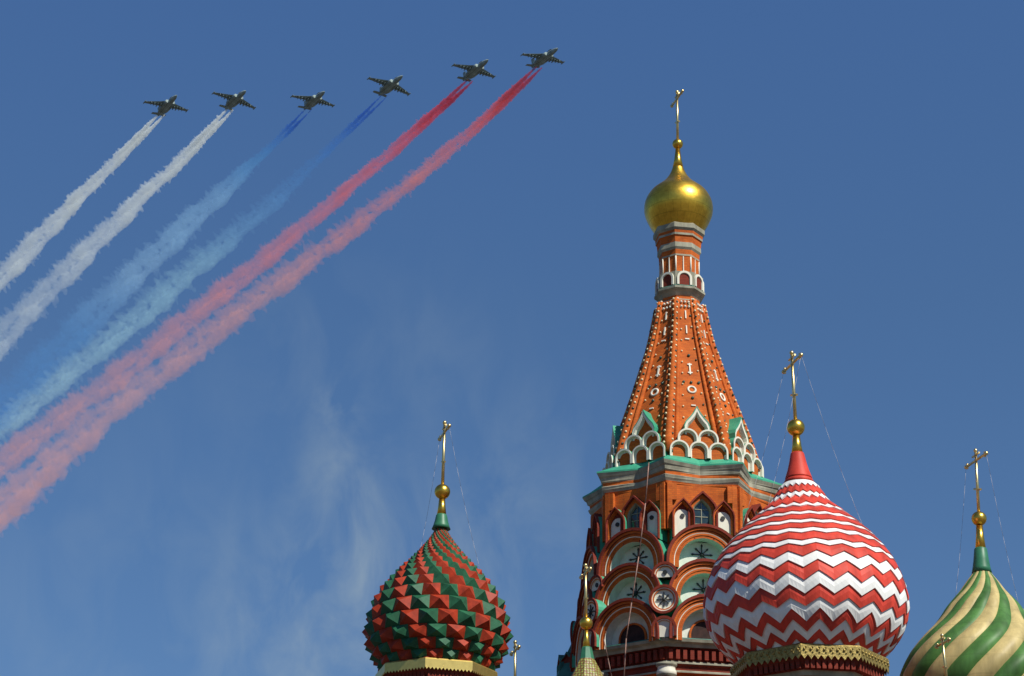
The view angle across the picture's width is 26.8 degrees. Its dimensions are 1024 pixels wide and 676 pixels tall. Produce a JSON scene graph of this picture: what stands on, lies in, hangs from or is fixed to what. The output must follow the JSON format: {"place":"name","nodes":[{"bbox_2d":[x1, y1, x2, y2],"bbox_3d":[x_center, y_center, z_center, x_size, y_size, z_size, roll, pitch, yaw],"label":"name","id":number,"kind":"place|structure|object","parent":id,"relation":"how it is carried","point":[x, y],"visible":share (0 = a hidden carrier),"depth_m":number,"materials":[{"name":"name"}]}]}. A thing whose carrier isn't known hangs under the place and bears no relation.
{"place":"outdoors","nodes":[
{"label":"outdoors","id":0,"kind":"place"},
{"bbox_2d":[143,95,188,115],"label":"attack jet","id":1,"kind":"object","parent":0,"point":[165,106],"visible":1,"depth_m":624.40,"materials":[{"name":"grey paint"}]},
{"bbox_2d":[212,90,255,110],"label":"attack jet","id":2,"kind":"object","parent":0,"point":[234,100],"visible":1,"depth_m":621.43,"materials":[{"name":"grey metal"}]},
{"bbox_2d":[290,91,334,109],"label":"attack jet","id":3,"kind":"object","parent":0,"point":[310,102],"visible":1,"depth_m":621.60,"materials":[{"name":"grey metal"}]},
{"bbox_2d":[367,75,410,96],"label":"attack jet","id":4,"kind":"object","parent":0,"point":[390,85],"visible":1,"depth_m":613.88,"materials":[{"name":"grey metal"}]},
{"bbox_2d":[362,421,513,675],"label":"studded dome tower","id":5,"kind":"structure","parent":0,"point":[438,606],"depth_m":104.47,"materials":[{"name":"metal"}]},
{"bbox_2d":[451,59,495,81],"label":"attack jet","id":6,"kind":"object","parent":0,"point":[473,71],"visible":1,"depth_m":605.80,"materials":[{"name":"grey metal"}]},
{"bbox_2d":[0,0,1023,675],"label":"sky","id":7,"kind":"structure","parent":0,"point":[237,346],"materials":[{"name":"blue"}]},
{"bbox_2d":[521,48,564,67],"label":"attack jet","id":8,"kind":"object","parent":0,"point":[542,58],"visible":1,"depth_m":599.44,"materials":[{"name":"grey metal"}]},
{"bbox_2d":[557,645,572,675],"bbox_3d":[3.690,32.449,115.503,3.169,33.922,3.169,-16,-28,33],"label":"chapel roof","id":9,"kind":"structure","parent":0,"point":[563,665],"depth_m":120.76,"materials":[{"name":"metal"}]},
{"bbox_2d":[703,351,909,675],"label":"zigzag dome tower","id":10,"kind":"structure","parent":0,"point":[805,578],"depth_m":96.80,"materials":[{"name":"metal"}]},
{"label":"ground","id":11,"kind":"structure","parent":0,"visible":0},
{"bbox_2d":[509,640,520,675],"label":"porch turret","id":12,"kind":"object","parent":11,"relation":"on","point":[511,653],"visible":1,"depth_m":114.42,"materials":[{"name":"green paint"}]},
{"bbox_2d":[572,563,602,675],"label":"porch turret","id":13,"kind":"object","parent":11,"relation":"on","point":[586,665],"visible":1,"depth_m":89.84,"materials":[{"name":"green paint"}]},
{"bbox_2d":[570,89,781,675],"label":"church tower","id":14,"kind":"structure","parent":11,"relation":"on","point":[667,500],"depth_m":114.54,"materials":[{"name":"orange brick"}]},
{"bbox_2d":[592,513,601,546],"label":"window","id":15,"kind":"structure","parent":14,"relation":"in","point":[595,514],"depth_m":116.83,"materials":[{"name":"red brick"}]},
{"bbox_2d":[620,495,647,546],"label":"window","id":16,"kind":"structure","parent":14,"relation":"in","point":[632,509],"depth_m":113.84,"materials":[{"name":"red glass"}]},
{"bbox_2d":[687,491,717,542],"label":"window","id":17,"kind":"structure","parent":14,"relation":"in","point":[703,506],"depth_m":112.93,"materials":[{"name":"red glass"}]},
{"bbox_2d":[750,503,762,519],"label":"window","id":18,"kind":"structure","parent":14,"relation":"in","point":[757,508],"depth_m":114.76,"materials":[{"name":"red brick"}]},
{"bbox_2d":[934,634,950,675],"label":"porch turret","id":19,"kind":"object","parent":11,"relation":"on","point":[936,646],"visible":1,"depth_m":87.90,"materials":[{"name":"green paint"}]},
{"bbox_2d":[900,449,1023,675],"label":"swirl dome tower","id":20,"kind":"structure","parent":11,"relation":"on","point":[980,622],"depth_m":103.16,"materials":[{"name":"metal"}]}
]}

